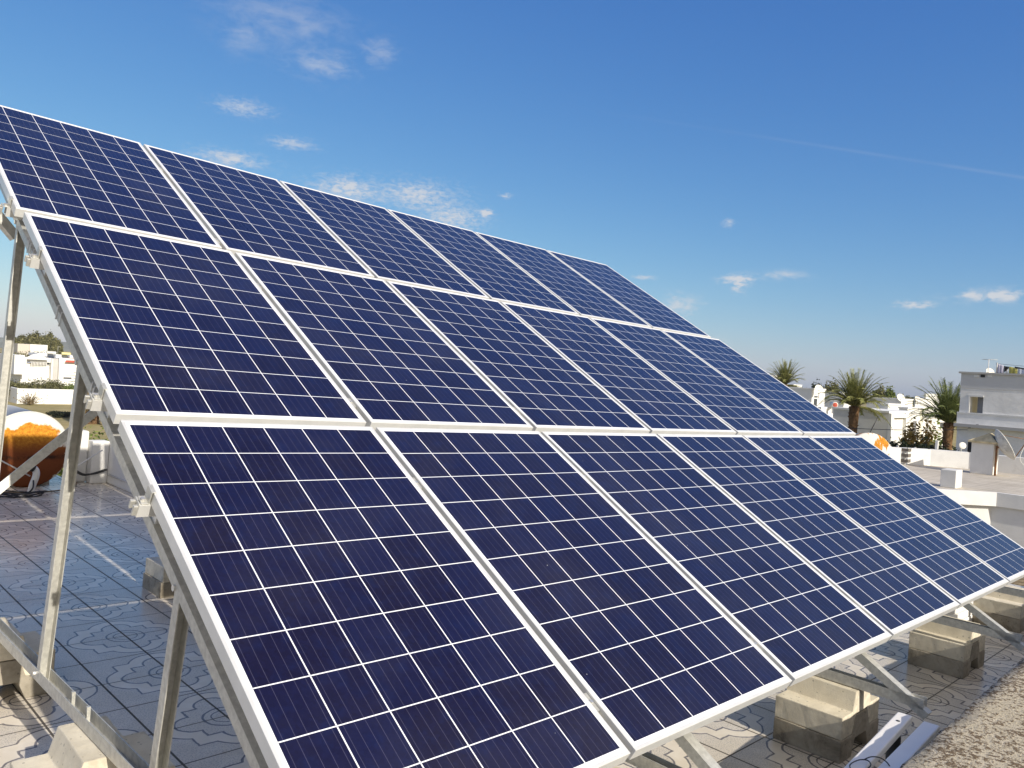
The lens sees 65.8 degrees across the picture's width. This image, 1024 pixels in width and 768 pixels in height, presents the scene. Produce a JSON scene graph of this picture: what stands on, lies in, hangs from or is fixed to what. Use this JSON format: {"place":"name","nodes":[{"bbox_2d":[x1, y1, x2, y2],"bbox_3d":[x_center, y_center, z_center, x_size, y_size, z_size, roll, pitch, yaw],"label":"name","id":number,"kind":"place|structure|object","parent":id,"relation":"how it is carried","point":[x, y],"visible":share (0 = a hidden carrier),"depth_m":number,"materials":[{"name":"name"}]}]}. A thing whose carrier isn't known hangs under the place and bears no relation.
{"place":"outdoors","nodes":[
{"label":"outdoors","id":0,"kind":"place"},
{"bbox_2d":[0,337,70,351],"bbox_3d":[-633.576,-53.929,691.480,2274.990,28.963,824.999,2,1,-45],"label":"hills","id":1,"kind":"structure","parent":0,"point":[65,347],"depth_m":953.84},
{"bbox_2d":[0,348,956,449],"bbox_3d":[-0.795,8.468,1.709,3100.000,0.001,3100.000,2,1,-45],"label":"ground","id":2,"kind":"structure","parent":0,"point":[45,408],"depth_m":101.32,"materials":[{"name":"beige"}]},
{"bbox_2d":[9,378,31,392],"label":"garden bush","id":3,"kind":"object","parent":2,"relation":"on","point":[17,385],"visible":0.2,"depth_m":112.03,"materials":[{"name":"green plant"}]},
{"bbox_2d":[13,343,29,356],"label":"house","id":4,"kind":"structure","parent":2,"relation":"on","point":[24,348],"depth_m":204.21,"materials":[{"name":"beige"}]},
{"bbox_2d":[17,334,26,343],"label":"hill tree","id":5,"kind":"object","parent":2,"relation":"on","point":[21,339],"visible":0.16,"depth_m":242.36,"materials":[{"name":"green plant"}]},
{"bbox_2d":[13,389,47,404],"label":"dry plant","id":6,"kind":"object","parent":2,"relation":"on","point":[29,401],"visible":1,"depth_m":106.99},
{"bbox_2d":[26,330,44,344],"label":"hill tree","id":7,"kind":"object","parent":2,"relation":"on","point":[35,338],"visible":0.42,"depth_m":238.60,"materials":[{"name":"green plant"}]},
{"bbox_2d":[0,352,76,385],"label":"white house","id":8,"kind":"structure","parent":2,"relation":"on","point":[44,367],"depth_m":134.27,"materials":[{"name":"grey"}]},
{"bbox_2d":[46,351,55,357],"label":"solar heater","id":9,"kind":"object","parent":8,"relation":"on","point":[50,354],"visible":0.85,"depth_m":137.22,"materials":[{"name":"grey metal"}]},
{"bbox_2d":[30,344,47,352],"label":"house","id":10,"kind":"structure","parent":2,"relation":"on","point":[35,348],"depth_m":209.08,"materials":[{"name":"white paint"}]},
{"bbox_2d":[8,387,73,403],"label":"garden wall","id":11,"kind":"structure","parent":2,"relation":"on","point":[59,396],"depth_m":110.46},
{"bbox_2d":[23,376,64,388],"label":"garden bush","id":12,"kind":"object","parent":2,"relation":"on","point":[47,384],"visible":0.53,"depth_m":114.19,"materials":[{"name":"green plant"}]},
{"bbox_2d":[39,335,49,350],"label":"hill tree","id":13,"kind":"object","parent":2,"relation":"on","point":[45,341],"visible":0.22,"depth_m":240.23,"materials":[{"name":"green plant"}]},
{"bbox_2d":[44,329,53,349],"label":"hill tree","id":14,"kind":"object","parent":2,"relation":"on","point":[49,336],"visible":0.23,"depth_m":253.72,"materials":[{"name":"green plant"}]},
{"bbox_2d":[48,337,62,353],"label":"hill tree","id":15,"kind":"object","parent":2,"relation":"on","point":[55,345],"visible":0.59,"depth_m":242.85,"materials":[{"name":"green plant"}]},
{"bbox_2d":[46,411,70,417],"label":"lawn shrub","id":16,"kind":"object","parent":2,"relation":"on","point":[59,414],"visible":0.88,"depth_m":90.96,"materials":[{"name":"green plant"}]},
{"bbox_2d":[62,382,73,389],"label":"garden bush","id":17,"kind":"object","parent":2,"relation":"on","point":[70,386],"visible":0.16,"depth_m":115.86,"materials":[{"name":"green plant"}]},
{"bbox_2d":[63,372,101,423],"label":"palm tree","id":18,"kind":"object","parent":2,"relation":"on","point":[95,420],"visible":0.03,"depth_m":85.97,"materials":[{"name":"green plant"}]},
{"bbox_2d":[57,424,108,476],"bbox_3d":[-18.552,4.388,34.670,4.577,5.492,3.101,3,1,-17],"label":"garden bush","id":19,"kind":"object","parent":2,"relation":"on","point":[60,473],"visible":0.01,"depth_m":34.50,"materials":[{"name":"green plant"}]},
{"bbox_2d":[0,475,1023,767],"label":"roof terrace","id":20,"kind":"structure","parent":2,"relation":"on","point":[112,631],"depth_m":4.47,"materials":[{"name":"ceramic"}]},
{"bbox_2d":[0,480,47,497],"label":"cable","id":21,"kind":"object","parent":20,"relation":"on","point":[16,495],"visible":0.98,"depth_m":8.51,"materials":[{"name":"black rubber"}]},
{"bbox_2d":[0,659,55,697],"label":"concrete block","id":22,"kind":"object","parent":20,"relation":"on","point":[11,671],"depth_m":3.60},
{"bbox_2d":[0,617,54,675],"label":"concrete block","id":23,"kind":"object","parent":22,"relation":"on","point":[31,639],"depth_m":3.70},
{"bbox_2d":[0,184,268,767],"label":"support frame","id":24,"kind":"object","parent":23,"relation":"on","point":[116,748],"visible":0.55,"depth_m":2.81,"materials":[{"name":"metal"}]},
{"bbox_2d":[0,212,15,240],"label":"cross brace","id":25,"kind":"object","parent":24,"relation":"attached to","point":[7,228],"visible":0.88,"depth_m":3.92,"materials":[{"name":"metal"}]},
{"bbox_2d":[0,411,97,493],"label":"cross brace","id":26,"kind":"object","parent":24,"relation":"attached to","point":[13,477],"visible":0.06,"depth_m":4.03,"materials":[{"name":"metal"}]},
{"bbox_2d":[0,196,644,321],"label":"mounting rail","id":27,"kind":"object","parent":24,"relation":"on","point":[8,212],"visible":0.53,"depth_m":3.75,"materials":[{"name":"metal"}]},
{"bbox_2d":[27,466,39,491],"bbox_3d":[-5.325,1.051,8.804,0.113,0.317,0.094,3,1,-20],"label":"drain pipe","id":28,"kind":"object","parent":20,"relation":"on","point":[35,470],"visible":0.71,"depth_m":8.79,"materials":[{"name":"white plastic"}]},
{"bbox_2d":[0,405,102,486],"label":"water tank","id":29,"kind":"object","parent":20,"relation":"on","point":[28,434],"visible":0.78,"depth_m":9.03,"materials":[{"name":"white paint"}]},
{"bbox_2d":[76,430,131,492],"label":"parapet wall","id":30,"kind":"structure","parent":20,"relation":"on","point":[106,458],"depth_m":9.71,"materials":[{"name":"white paint"}]},
{"bbox_2d":[77,469,106,475],"bbox_3d":[-5.179,1.061,9.633,0.448,0.120,0.037,3,1,-22],"label":"cable","id":31,"kind":"object","parent":30,"relation":"attached to","point":[94,473],"visible":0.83,"depth_m":9.64,"materials":[{"name":"black rubber"}]},
{"bbox_2d":[142,572,173,597],"bbox_3d":[-2.298,1.341,5.549,0.446,0.187,0.327,4,0,-45],"label":"concrete block","id":32,"kind":"object","parent":20,"relation":"on","point":[156,587],"depth_m":5.33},
{"bbox_2d":[145,557,169,582],"bbox_3d":[-2.284,1.236,5.549,0.434,0.193,0.327,4,0,-45],"label":"concrete block","id":33,"kind":"object","parent":32,"relation":"on","point":[154,567],"depth_m":5.39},
{"bbox_2d":[625,732,720,767],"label":"support frame","id":34,"kind":"object","parent":20,"relation":"on","point":[695,750],"depth_m":2.65,"materials":[{"name":"metal"}]},
{"bbox_2d":[773,708,878,763],"bbox_3d":[1.532,1.631,3.848,0.447,0.187,0.327,4,0,-45],"label":"concrete block","id":35,"kind":"object","parent":20,"relation":"on","point":[864,731],"depth_m":3.70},
{"bbox_2d":[775,675,878,740],"bbox_3d":[1.540,1.526,3.852,0.434,0.193,0.327,4,0,-45],"label":"concrete block","id":36,"kind":"object","parent":35,"relation":"on","point":[827,707],"depth_m":3.73,"materials":[{"name":"concrete"}]},
{"bbox_2d":[816,652,931,719],"bbox_3d":[0.332,0.027,5.147,0.054,2.688,4.623,4,0,-45],"label":"support frame","id":37,"kind":"object","parent":20,"relation":"on","point":[891,687],"visible":0.04,"depth_m":3.65,"materials":[{"name":"metal"}]},
{"bbox_2d":[844,712,911,767],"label":"metal bar","id":38,"kind":"object","parent":20,"relation":"on","point":[885,737],"visible":0.99,"depth_m":3.03,"materials":[{"name":"white"}]},
{"bbox_2d":[885,736,900,759],"bbox_3d":[1.551,1.579,3.232,0.059,0.296,0.051,2,1,-45],"label":"slot","id":39,"kind":"object","parent":20,"relation":"on","point":[893,747],"visible":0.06,"depth_m":3.21,"materials":[{"name":"black rubber"}]},
{"bbox_2d":[878,721,939,767],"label":"metal bar","id":40,"kind":"object","parent":20,"relation":"on","point":[922,736],"visible":0.77,"depth_m":3.02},
{"bbox_2d":[849,756,889,767],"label":"wire","id":41,"kind":"object","parent":40,"relation":"on","point":[868,761],"visible":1,"depth_m":2.82,"materials":[{"name":"black rubber"}]},
{"bbox_2d":[907,641,984,678],"bbox_3d":[2.827,1.728,5.139,0.446,0.187,0.327,4,0,-45],"label":"concrete block","id":42,"kind":"object","parent":20,"relation":"on","point":[940,664],"depth_m":4.99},
{"bbox_2d":[909,615,985,661],"bbox_3d":[2.833,1.622,5.140,0.434,0.193,0.327,4,0,-45],"label":"concrete block","id":43,"kind":"object","parent":42,"relation":"on","point":[944,640],"depth_m":5.01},
{"bbox_2d":[900,658,1023,767],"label":"parapet wall","id":44,"kind":"structure","parent":20,"relation":"on","point":[985,729],"depth_m":2.83,"materials":[{"name":"concrete"}]},
{"bbox_2d":[963,614,972,621],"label":"cement slab","id":45,"kind":"structure","parent":20,"relation":"on","point":[969,618],"depth_m":6.20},
{"bbox_2d":[945,610,971,618],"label":"cement slab","id":46,"kind":"structure","parent":45,"relation":"on","point":[963,614],"depth_m":6.07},
{"bbox_2d":[949,601,973,613],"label":"cement slab","id":47,"kind":"structure","parent":46,"relation":"on","point":[960,609],"depth_m":6.06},
{"bbox_2d":[930,603,1023,650],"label":"support frame","id":48,"kind":"object","parent":20,"relation":"on","point":[993,628],"visible":0.01,"depth_m":4.82,"materials":[{"name":"metal"}]},
{"bbox_2d":[972,611,1023,632],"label":"concrete block","id":49,"kind":"object","parent":20,"relation":"on","point":[1011,624],"depth_m":6.09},
{"bbox_2d":[974,585,1023,618],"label":"concrete block","id":50,"kind":"object","parent":49,"relation":"on","point":[1007,605],"depth_m":6.16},
{"bbox_2d":[994,577,1023,597],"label":"support frame","id":51,"kind":"object","parent":20,"relation":"on","point":[1012,591],"depth_m":5.96,"materials":[{"name":"metal"}]},
{"bbox_2d":[24,246,690,351],"bbox_3d":[0.112,-0.358,5.557,6.188,0.152,0.114,4,0,-45],"label":"mounting rail","id":52,"kind":"object","parent":51,"relation":"attached to","point":[32,260],"visible":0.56,"depth_m":3.39,"materials":[{"name":"metal"}]},
{"bbox_2d":[23,212,365,425],"bbox_3d":[-1.434,-0.298,3.483,0.992,0.043,1.636,5,29,-45],"label":"solar module","id":53,"kind":"object","parent":52,"relation":"attached to","point":[163,329],"visible":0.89,"depth_m":3.33,"materials":[{"name":"blue glass"}]},
{"bbox_2d":[234,252,532,430],"bbox_3d":[-0.715,-0.235,4.200,0.992,0.044,1.636,5,29,-45],"label":"solar module","id":54,"kind":"object","parent":52,"relation":"attached to","point":[383,352],"visible":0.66,"depth_m":4.07,"materials":[{"name":"blue glass"}]},
{"bbox_2d":[386,281,649,432],"bbox_3d":[0.005,-0.175,4.916,0.992,0.043,1.636,5,30,-45],"label":"solar module","id":55,"kind":"object","parent":52,"relation":"attached to","point":[536,380],"visible":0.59,"depth_m":4.80,"materials":[{"name":"blue glass"}]},
{"bbox_2d":[500,301,735,434],"bbox_3d":[0.726,-0.118,5.631,0.992,0.042,1.636,4,30,-45],"label":"solar module","id":56,"kind":"object","parent":52,"relation":"attached to","point":[649,397],"visible":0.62,"depth_m":5.53,"materials":[{"name":"blue glass"}]},
{"bbox_2d":[589,317,802,435],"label":"solar module","id":57,"kind":"object","parent":52,"relation":"attached to","point":[733,406],"visible":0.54,"depth_m":6.25,"materials":[{"name":"blue glass"}]},
{"bbox_2d":[661,330,855,435],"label":"solar module","id":58,"kind":"object","parent":52,"relation":"on","point":[804,416],"visible":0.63,"depth_m":6.97,"materials":[{"name":"blue glass"}]},
{"bbox_2d":[83,383,787,421],"bbox_3d":[0.730,0.230,4.886,6.188,0.146,0.111,4,0,-45],"label":"mounting rail","id":59,"kind":"object","parent":51,"relation":"attached to","point":[93,401],"visible":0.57,"depth_m":2.72,"materials":[{"name":"metal"}]},
{"bbox_2d":[128,467,783,523],"bbox_3d":[1.056,0.536,4.534,6.188,0.144,0.110,4,0,-45],"label":"mounting rail","id":60,"kind":"object","parent":51,"relation":"attached to","point":[140,506],"visible":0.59,"depth_m":2.37,"materials":[{"name":"metal"}]},
{"bbox_2d":[118,420,629,767],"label":"solar module","id":61,"kind":"object","parent":60,"relation":"on","point":[356,608],"visible":1,"depth_m":2.33,"materials":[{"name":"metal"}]},
{"bbox_2d":[375,427,791,759],"bbox_3d":[0.239,0.671,3.167,0.992,0.043,1.636,5,30,-45],"label":"solar module","id":62,"kind":"object","parent":60,"relation":"on","point":[647,642],"visible":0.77,"depth_m":3.00,"materials":[{"name":"blue glass"}]},
{"bbox_2d":[541,431,891,685],"bbox_3d":[0.961,0.729,3.881,0.992,0.043,1.636,4,30,-45],"label":"solar module","id":63,"kind":"object","parent":60,"relation":"on","point":[794,616],"visible":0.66,"depth_m":3.75,"materials":[{"name":"blue glass"}]},
{"bbox_2d":[743,435,1008,608],"bbox_3d":[2.406,0.836,5.309,0.992,0.043,1.636,4,30,-44],"label":"solar module","id":64,"kind":"object","parent":60,"relation":"on","point":[959,574],"visible":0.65,"depth_m":5.21,"materials":[{"name":"blue glass"}]},
{"bbox_2d":[809,436,1023,584],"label":"solar module","id":65,"kind":"object","parent":60,"relation":"attached to","point":[991,547],"visible":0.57,"depth_m":5.95,"materials":[{"name":"blue glass"}]},
{"bbox_2d":[584,580,929,712],"bbox_3d":[1.671,1.122,3.867,6.188,0.141,0.108,4,0,-45],"label":"mounting rail","id":66,"kind":"object","parent":51,"relation":"attached to","point":[592,702],"visible":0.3,"depth_m":2.42,"materials":[{"name":"metal"}]},
{"bbox_2d":[657,434,959,640],"bbox_3d":[1.683,0.784,4.596,0.992,0.043,1.636,4,30,-45],"label":"solar module","id":67,"kind":"object","parent":66,"relation":"attached to","point":[887,589],"visible":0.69,"depth_m":4.48,"materials":[{"name":"blue glass"}]},
{"bbox_3d":[-0.843,-1.236,6.579,6.204,0.161,0.119,4,0,-45],"label":"mounting rail","id":68,"kind":"object","parent":51,"relation":"attached to","visible":0},
{"bbox_2d":[0,105,221,248],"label":"solar module","id":69,"kind":"object","parent":68,"relation":"on","point":[49,167],"visible":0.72,"depth_m":4.41,"materials":[{"name":"blue glass"}]},
{"bbox_2d":[143,144,373,277],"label":"solar module","id":70,"kind":"object","parent":68,"relation":"on","point":[241,211],"visible":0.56,"depth_m":5.14,"materials":[{"name":"blue glass"}]},
{"bbox_2d":[279,181,488,298],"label":"solar module","id":71,"kind":"object","parent":68,"relation":"on","point":[384,244],"visible":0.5,"depth_m":5.87,"materials":[{"name":"blue glass"}]},
{"bbox_2d":[387,209,579,314],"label":"solar module","id":72,"kind":"object","parent":68,"relation":"attached to","point":[485,267],"visible":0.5,"depth_m":6.60,"materials":[{"name":"blue glass"}]},
{"bbox_2d":[475,232,651,327],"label":"solar module","id":73,"kind":"object","parent":68,"relation":"attached to","point":[570,287],"visible":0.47,"depth_m":7.32,"materials":[{"name":"blue glass"}]},
{"bbox_2d":[547,250,710,337],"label":"solar module","id":74,"kind":"object","parent":68,"relation":"attached to","point":[647,308],"visible":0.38,"depth_m":8.04,"materials":[{"name":"blue glass"}]},
{"bbox_2d":[766,358,804,386],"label":"palm tree","id":75,"kind":"object","parent":2,"relation":"on","point":[785,376],"visible":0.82,"depth_m":70.20,"materials":[{"name":"green plant"}]},
{"bbox_2d":[789,387,825,406],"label":"white house","id":76,"kind":"structure","parent":2,"relation":"on","point":[808,394],"depth_m":65.26,"materials":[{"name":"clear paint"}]},
{"bbox_2d":[815,385,822,397],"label":"satellite dish","id":77,"kind":"object","parent":76,"relation":"on","point":[818,390],"visible":0.94,"depth_m":64.34,"materials":[{"name":"white paint"}]},
{"bbox_2d":[818,407,832,416],"bbox_3d":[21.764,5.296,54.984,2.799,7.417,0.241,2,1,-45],"label":"white house","id":78,"kind":"structure","parent":2,"relation":"on","point":[828,410],"depth_m":54.69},
{"bbox_2d":[823,378,839,391],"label":"leafy tree","id":79,"kind":"object","parent":2,"relation":"on","point":[827,388],"visible":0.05,"depth_m":123.86,"materials":[{"name":"green plant"}]},
{"bbox_2d":[824,400,849,406],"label":"white house","id":80,"kind":"structure","parent":2,"relation":"on","point":[827,404],"depth_m":73.60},
{"bbox_2d":[815,368,892,432],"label":"palm tree","id":81,"kind":"object","parent":2,"relation":"on","point":[855,396],"visible":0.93,"depth_m":43.63,"materials":[{"name":"green plant"}]},
{"bbox_2d":[866,397,883,407],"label":"white house","id":82,"kind":"structure","parent":2,"relation":"on","point":[869,405],"depth_m":86.46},
{"bbox_2d":[832,407,918,444],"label":"white house","id":83,"kind":"structure","parent":2,"relation":"on","point":[897,420],"depth_m":45.95,"materials":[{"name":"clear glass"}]},
{"bbox_2d":[870,384,885,397],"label":"leafy tree","id":84,"kind":"object","parent":2,"relation":"on","point":[880,392],"visible":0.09,"depth_m":108.73,"materials":[{"name":"green plant"}]},
{"bbox_2d":[876,403,900,409],"bbox_3d":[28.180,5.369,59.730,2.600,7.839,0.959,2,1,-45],"label":"white house","id":85,"kind":"structure","parent":2,"relation":"on","point":[893,406],"depth_m":58.94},
{"bbox_2d":[884,385,895,397],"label":"leafy tree","id":86,"kind":"object","parent":2,"relation":"on","point":[890,393],"visible":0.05,"depth_m":104.17,"materials":[{"name":"green plant"}]},
{"bbox_2d":[884,398,913,406],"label":"white house","id":87,"kind":"structure","parent":2,"relation":"on","point":[894,400],"depth_m":75.76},
{"bbox_2d":[897,394,904,405],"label":"satellite dish","id":88,"kind":"object","parent":87,"relation":"on","point":[900,396],"visible":0.98,"depth_m":75.02,"materials":[{"name":"white paint"}]},
{"bbox_2d":[898,407,919,431],"bbox_3d":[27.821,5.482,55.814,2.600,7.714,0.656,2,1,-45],"label":"white house","id":89,"kind":"structure","parent":2,"relation":"on","point":[907,408],"depth_m":55.36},
{"bbox_2d":[899,407,937,446],"bbox_3d":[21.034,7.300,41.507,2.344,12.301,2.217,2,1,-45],"label":"shrub","id":90,"kind":"object","parent":2,"relation":"on","point":[911,436],"visible":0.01,"depth_m":41.48,"materials":[{"name":"green plant"}]},
{"bbox_2d":[918,408,924,441],"bbox_3d":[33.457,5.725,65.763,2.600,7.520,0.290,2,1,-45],"label":"white house","id":91,"kind":"structure","parent":2,"relation":"on","point":[921,423],"depth_m":66.24,"materials":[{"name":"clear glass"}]},
{"bbox_2d":[914,398,929,439],"bbox_3d":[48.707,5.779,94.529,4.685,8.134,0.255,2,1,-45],"label":"white house","id":92,"kind":"structure","parent":2,"relation":"on","point":[919,405],"depth_m":94.89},
{"bbox_2d":[887,436,958,450],"bbox_3d":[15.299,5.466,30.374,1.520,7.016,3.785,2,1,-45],"label":"hedge","id":93,"kind":"object","parent":2,"relation":"on","point":[904,444],"visible":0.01,"depth_m":30.26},
{"bbox_2d":[924,393,937,411],"bbox_3d":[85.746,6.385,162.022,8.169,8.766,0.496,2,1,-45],"label":"apartment block","id":94,"kind":"structure","parent":2,"relation":"on","point":[931,399],"depth_m":161.41,"materials":[{"name":"white paint"}]},
{"bbox_2d":[925,419,942,449],"bbox_3d":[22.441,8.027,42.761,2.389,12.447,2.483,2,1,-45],"label":"shrub","id":95,"kind":"object","parent":2,"relation":"on","point":[938,438],"depth_m":42.69,"materials":[{"name":"green plant"}]},
{"bbox_2d":[925,417,943,444],"bbox_3d":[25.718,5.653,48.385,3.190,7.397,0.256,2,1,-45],"label":"white house","id":96,"kind":"structure","parent":2,"relation":"on","point":[939,425],"depth_m":48.19,"materials":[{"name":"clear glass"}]},
{"bbox_2d":[903,376,976,450],"bbox_3d":[21.929,4.452,39.918,4.485,9.662,4.324,3,1,-14],"label":"palm tree","id":97,"kind":"object","parent":2,"relation":"on","point":[948,409],"visible":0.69,"depth_m":39.80,"materials":[{"name":"green plant"}]},
{"bbox_2d":[891,447,1023,547],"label":"neighbour house","id":98,"kind":"structure","parent":2,"relation":"on","point":[997,501],"depth_m":19.13,"materials":[{"name":"paint"}]},
{"bbox_2d":[855,433,892,457],"bbox_3d":[9.467,1.945,21.144,1.240,1.314,1.282,3,1,2],"label":"water tank","id":99,"kind":"object","parent":98,"relation":"on","point":[879,442],"visible":0.16,"depth_m":20.88,"materials":[{"name":"white paint"}]},
{"bbox_2d":[896,445,915,464],"bbox_3d":[11.720,2.131,23.751,0.665,0.500,0.565,2,1,-45],"label":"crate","id":100,"kind":"object","parent":98,"relation":"on","point":[907,455],"visible":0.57,"depth_m":23.39,"materials":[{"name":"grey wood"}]},
{"bbox_2d":[940,468,962,488],"bbox_3d":[10.183,2.184,18.331,0.450,0.412,0.330,2,1,-45],"label":"vent box","id":101,"kind":"object","parent":98,"relation":"on","point":[951,478],"visible":1,"depth_m":18.18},
{"bbox_2d":[968,433,998,474],"bbox_3d":[13.149,1.926,21.993,0.650,1.138,0.705,2,1,-45],"label":"chimney","id":102,"kind":"object","parent":98,"relation":"on","point":[982,460],"visible":0.84,"depth_m":21.80,"materials":[{"name":"stone"}]},
{"bbox_2d":[994,429,1023,475],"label":"satellite dish","id":103,"kind":"object","parent":98,"relation":"on","point":[1004,446],"visible":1,"depth_m":21.37,"materials":[{"name":"white metal"}]},
{"bbox_2d":[953,371,1023,457],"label":"grey building","id":104,"kind":"structure","parent":2,"relation":"on","point":[994,401],"depth_m":29.84,"materials":[{"name":"grey"}]},
{"bbox_2d":[963,440,971,451],"bbox_3d":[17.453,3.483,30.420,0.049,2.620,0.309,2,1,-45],"label":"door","id":105,"kind":"structure","parent":104,"relation":"in","point":[968,444],"depth_m":30.38,"materials":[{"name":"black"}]},
{"bbox_2d":[967,395,983,412],"bbox_3d":[18.014,0.930,30.197,0.370,1.377,1.023,2,1,-45],"label":"window","id":106,"kind":"structure","parent":104,"relation":"in","point":[980,397],"depth_m":30.41,"materials":[{"name":"white"}]},
{"bbox_2d":[1011,578,1023,585],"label":"gravel terrace","id":107,"kind":"structure","parent":2,"relation":"on","point":[1019,582],"depth_m":15.44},
{"bbox_2d":[0,0,1023,399],"label":"sky","id":108,"kind":"structure","parent":0,"point":[827,187],"materials":[{"name":"blue"}]},
{"bbox_3d":[-1.440,1.408,2.703,0.447,0.187,0.327,4,0,-43],"label":"concrete block","id":109,"kind":"object","parent":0,"visible":0},
{"bbox_2d":[10,716,174,767],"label":"concrete block","id":110,"kind":"object","parent":109,"relation":"on","point":[72,745],"depth_m":2.68,"materials":[{"name":"concrete"}]},
{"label":"clothes line","id":111,"kind":"object","parent":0,"visible":0},
{"bbox_2d":[997,364,1003,372],"bbox_3d":[19.419,-0.607,31.444,0.107,0.415,0.255,2,1,-45],"label":"laundry","id":112,"kind":"object","parent":111,"relation":"hanging from","point":[1000,368],"visible":0.88,"depth_m":31.45,"materials":[{"name":"grey fabric"}]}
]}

